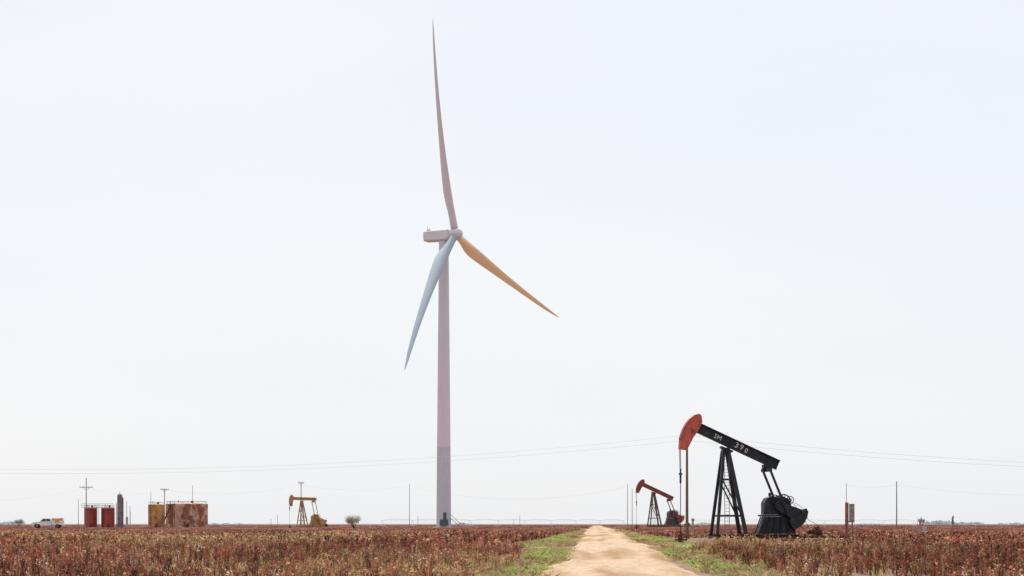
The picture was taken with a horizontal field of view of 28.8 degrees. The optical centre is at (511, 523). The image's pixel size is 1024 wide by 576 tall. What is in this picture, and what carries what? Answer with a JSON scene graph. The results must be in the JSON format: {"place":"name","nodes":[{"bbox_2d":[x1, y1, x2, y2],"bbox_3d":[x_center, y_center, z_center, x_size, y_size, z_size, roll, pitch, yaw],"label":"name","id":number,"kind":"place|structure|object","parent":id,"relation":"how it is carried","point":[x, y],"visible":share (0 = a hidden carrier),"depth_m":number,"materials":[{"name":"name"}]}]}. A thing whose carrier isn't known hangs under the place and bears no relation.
{"place":"outdoors","nodes":[
{"label":"outdoors","id":0,"kind":"place"},
{"bbox_2d":[6,524,1004,575],"bbox_3d":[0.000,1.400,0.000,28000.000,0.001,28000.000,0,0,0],"label":"ground","id":1,"kind":"structure","parent":0,"point":[685,567],"depth_m":3598.59,"materials":[{"name":"soil"}]},
{"bbox_2d":[14,518,22,525],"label":"tree","id":2,"kind":"object","parent":1,"relation":"on","point":[19,521],"visible":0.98,"depth_m":899.65,"materials":[{"name":"green plant"}]},
{"bbox_2d":[31,518,64,527],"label":"service pickup truck","id":3,"kind":"object","parent":1,"relation":"on","point":[58,522],"visible":1,"depth_m":384.09,"materials":[{"name":"white paint"}]},
{"bbox_2d":[80,478,92,527],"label":"utility pole","id":4,"kind":"object","parent":1,"relation":"on","point":[86,487],"visible":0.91,"depth_m":429.92,"materials":[{"name":"brown wood"}]},
{"bbox_2d":[84,506,96,527],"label":"red storage tank","id":5,"kind":"object","parent":1,"relation":"on","point":[91,517],"visible":0.88,"depth_m":558.49,"materials":[{"name":"metal"}]},
{"bbox_2d":[81,504,113,521],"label":"tank catwalk","id":6,"kind":"object","parent":1,"relation":"on","point":[102,505],"visible":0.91,"depth_m":557.26,"materials":[{"name":"metal"}]},
{"bbox_2d":[101,505,114,526],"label":"red storage tank","id":7,"kind":"object","parent":1,"relation":"on","point":[107,517],"visible":1,"depth_m":558.43,"materials":[{"name":"metal"}]},
{"bbox_2d":[114,494,132,527],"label":"heater treater","id":8,"kind":"object","parent":1,"relation":"on","point":[120,512],"visible":0.89,"depth_m":558.56,"materials":[{"name":"grey metal"}]},
{"bbox_2d":[148,502,163,527],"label":"rusted storage tank","id":9,"kind":"object","parent":1,"relation":"on","point":[155,514],"visible":0.95,"depth_m":550.08,"materials":[{"name":"metal"}]},
{"bbox_2d":[160,488,168,527],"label":"utility pole","id":10,"kind":"object","parent":1,"relation":"on","point":[164,489],"visible":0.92,"depth_m":469.89,"materials":[{"name":"brown wood"}]},
{"bbox_2d":[165,501,175,526],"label":"oilfield stairs","id":11,"kind":"structure","parent":1,"relation":"on","point":[174,504],"depth_m":551.78,"materials":[{"name":"metal"}]},
{"bbox_2d":[166,500,207,527],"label":"rusted storage tank","id":12,"kind":"object","parent":1,"relation":"on","point":[183,514],"visible":0.92,"depth_m":560.88,"materials":[{"name":"metal"}]},
{"bbox_2d":[192,485,192,527],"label":"utility pole","id":13,"kind":"object","parent":1,"relation":"on","point":[192,506],"visible":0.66,"depth_m":519.95,"materials":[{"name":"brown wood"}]},
{"bbox_2d":[288,495,333,527],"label":"pumpjack","id":14,"kind":"object","parent":1,"relation":"on","point":[316,520],"visible":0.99,"depth_m":470.61,"materials":[{"name":"beige paint"}]},
{"bbox_2d":[343,514,361,528],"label":"round shrub","id":15,"kind":"object","parent":1,"relation":"on","point":[350,520],"visible":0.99,"depth_m":429.38,"materials":[{"name":"green plant"}]},
{"bbox_2d":[409,484,409,527],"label":"utility pole","id":16,"kind":"object","parent":1,"relation":"on","point":[409,505],"visible":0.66,"depth_m":479.94,"materials":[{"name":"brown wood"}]},
{"bbox_2d":[405,24,558,527],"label":"wind turbine","id":17,"kind":"object","parent":1,"relation":"on","point":[446,239],"visible":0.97,"depth_m":572.31,"materials":[{"name":"paint"}]},
{"bbox_2d":[379,519,624,525],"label":"pivot irrigator","id":18,"kind":"object","parent":1,"relation":"on","point":[505,519],"visible":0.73,"depth_m":1168.67,"materials":[{"name":"grey metal"}]},
{"bbox_2d":[0,525,1023,575],"bbox_3d":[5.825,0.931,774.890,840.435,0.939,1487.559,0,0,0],"label":"cotton crop","id":19,"kind":"object","parent":1,"relation":"on","point":[455,540],"visible":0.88,"depth_m":80.32,"materials":[{"name":"brown plant"}]},
{"bbox_2d":[0,520,1023,524],"bbox_3d":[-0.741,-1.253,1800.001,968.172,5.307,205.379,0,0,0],"label":"distant treeline","id":20,"kind":"object","parent":1,"relation":"on","point":[940,522],"visible":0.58,"depth_m":1715.08,"materials":[{"name":"green plant"}]},
{"bbox_2d":[126,502,917,538],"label":"fence posts","id":21,"kind":"object","parent":1,"relation":"on","point":[277,517],"visible":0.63,"depth_m":699.94,"materials":[{"name":"brown wood"}]},
{"bbox_2d":[627,484,627,528],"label":"utility pole","id":22,"kind":"object","parent":1,"relation":"on","point":[627,506],"visible":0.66,"depth_m":429.94,"materials":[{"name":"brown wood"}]},
{"bbox_2d":[475,530,782,575],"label":"green verge grass","id":23,"kind":"structure","parent":1,"relation":"on","point":[539,553],"depth_m":79.83,"materials":[{"name":"green plant"}]},
{"bbox_2d":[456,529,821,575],"bbox_3d":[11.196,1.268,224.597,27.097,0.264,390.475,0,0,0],"label":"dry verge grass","id":24,"kind":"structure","parent":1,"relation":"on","point":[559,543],"depth_m":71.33,"materials":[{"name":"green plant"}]},
{"bbox_2d":[634,479,698,528],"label":"pumpjack","id":25,"kind":"object","parent":1,"relation":"on","point":[673,518],"visible":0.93,"depth_m":392.11,"materials":[{"name":"red paint"}]},
{"bbox_2d":[685,449,688,538],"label":"utility pole","id":26,"kind":"object","parent":1,"relation":"on","point":[687,526],"visible":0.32,"depth_m":169.90,"materials":[{"name":"brown wood"}]},
{"bbox_2d":[690,518,694,531],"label":"irrigation riser","id":27,"kind":"object","parent":1,"relation":"on","point":[692,520],"visible":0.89,"depth_m":199.93,"materials":[{"name":"grey metal"}]},
{"bbox_2d":[687,538,864,543],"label":"gravel pad","id":28,"kind":"object","parent":1,"relation":"on","point":[693,540],"visible":0.2,"depth_m":138.02,"materials":[{"name":"grey gravel"}]},
{"bbox_2d":[675,414,845,542],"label":"pumpjack","id":29,"kind":"object","parent":28,"relation":"on","point":[781,516],"visible":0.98,"depth_m":137.89,"materials":[{"name":"black paint"}]},
{"bbox_2d":[845,502,854,538],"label":"electrical control panel","id":30,"kind":"object","parent":28,"relation":"on","point":[849,512],"visible":0.9,"depth_m":138.83,"materials":[{"name":"grey metal"}]},
{"bbox_2d":[694,519,915,524],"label":"pivot irrigator","id":31,"kind":"object","parent":1,"relation":"on","point":[753,521],"visible":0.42,"depth_m":1236.29,"materials":[{"name":"grey metal"}]},
{"bbox_2d":[896,481,896,527],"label":"utility pole","id":32,"kind":"object","parent":1,"relation":"on","point":[896,504],"visible":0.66,"depth_m":399.91,"materials":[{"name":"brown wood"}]},
{"bbox_2d":[917,519,922,533],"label":"irrigation riser","id":33,"kind":"object","parent":1,"relation":"on","point":[919,521],"visible":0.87,"depth_m":169.91,"materials":[{"name":"grey metal"}]},
{"bbox_2d":[0,0,1023,523],"label":"sky","id":34,"kind":"structure","parent":0,"point":[795,223],"materials":[{"name":"white"}]},
{"bbox_2d":[28,436,1023,473],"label":"overhead power wires","id":35,"kind":"object","parent":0,"point":[416,458],"visible":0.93,"depth_m":170.09,"materials":[{"name":"metal"}]},
{"bbox_2d":[540,526,699,575],"bbox_3d":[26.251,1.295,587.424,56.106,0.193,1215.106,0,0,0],"label":"dirt road","id":36,"kind":"structure","parent":0,"point":[604,551],"depth_m":69.74,"materials":[{"name":"beige soil"}]}
]}

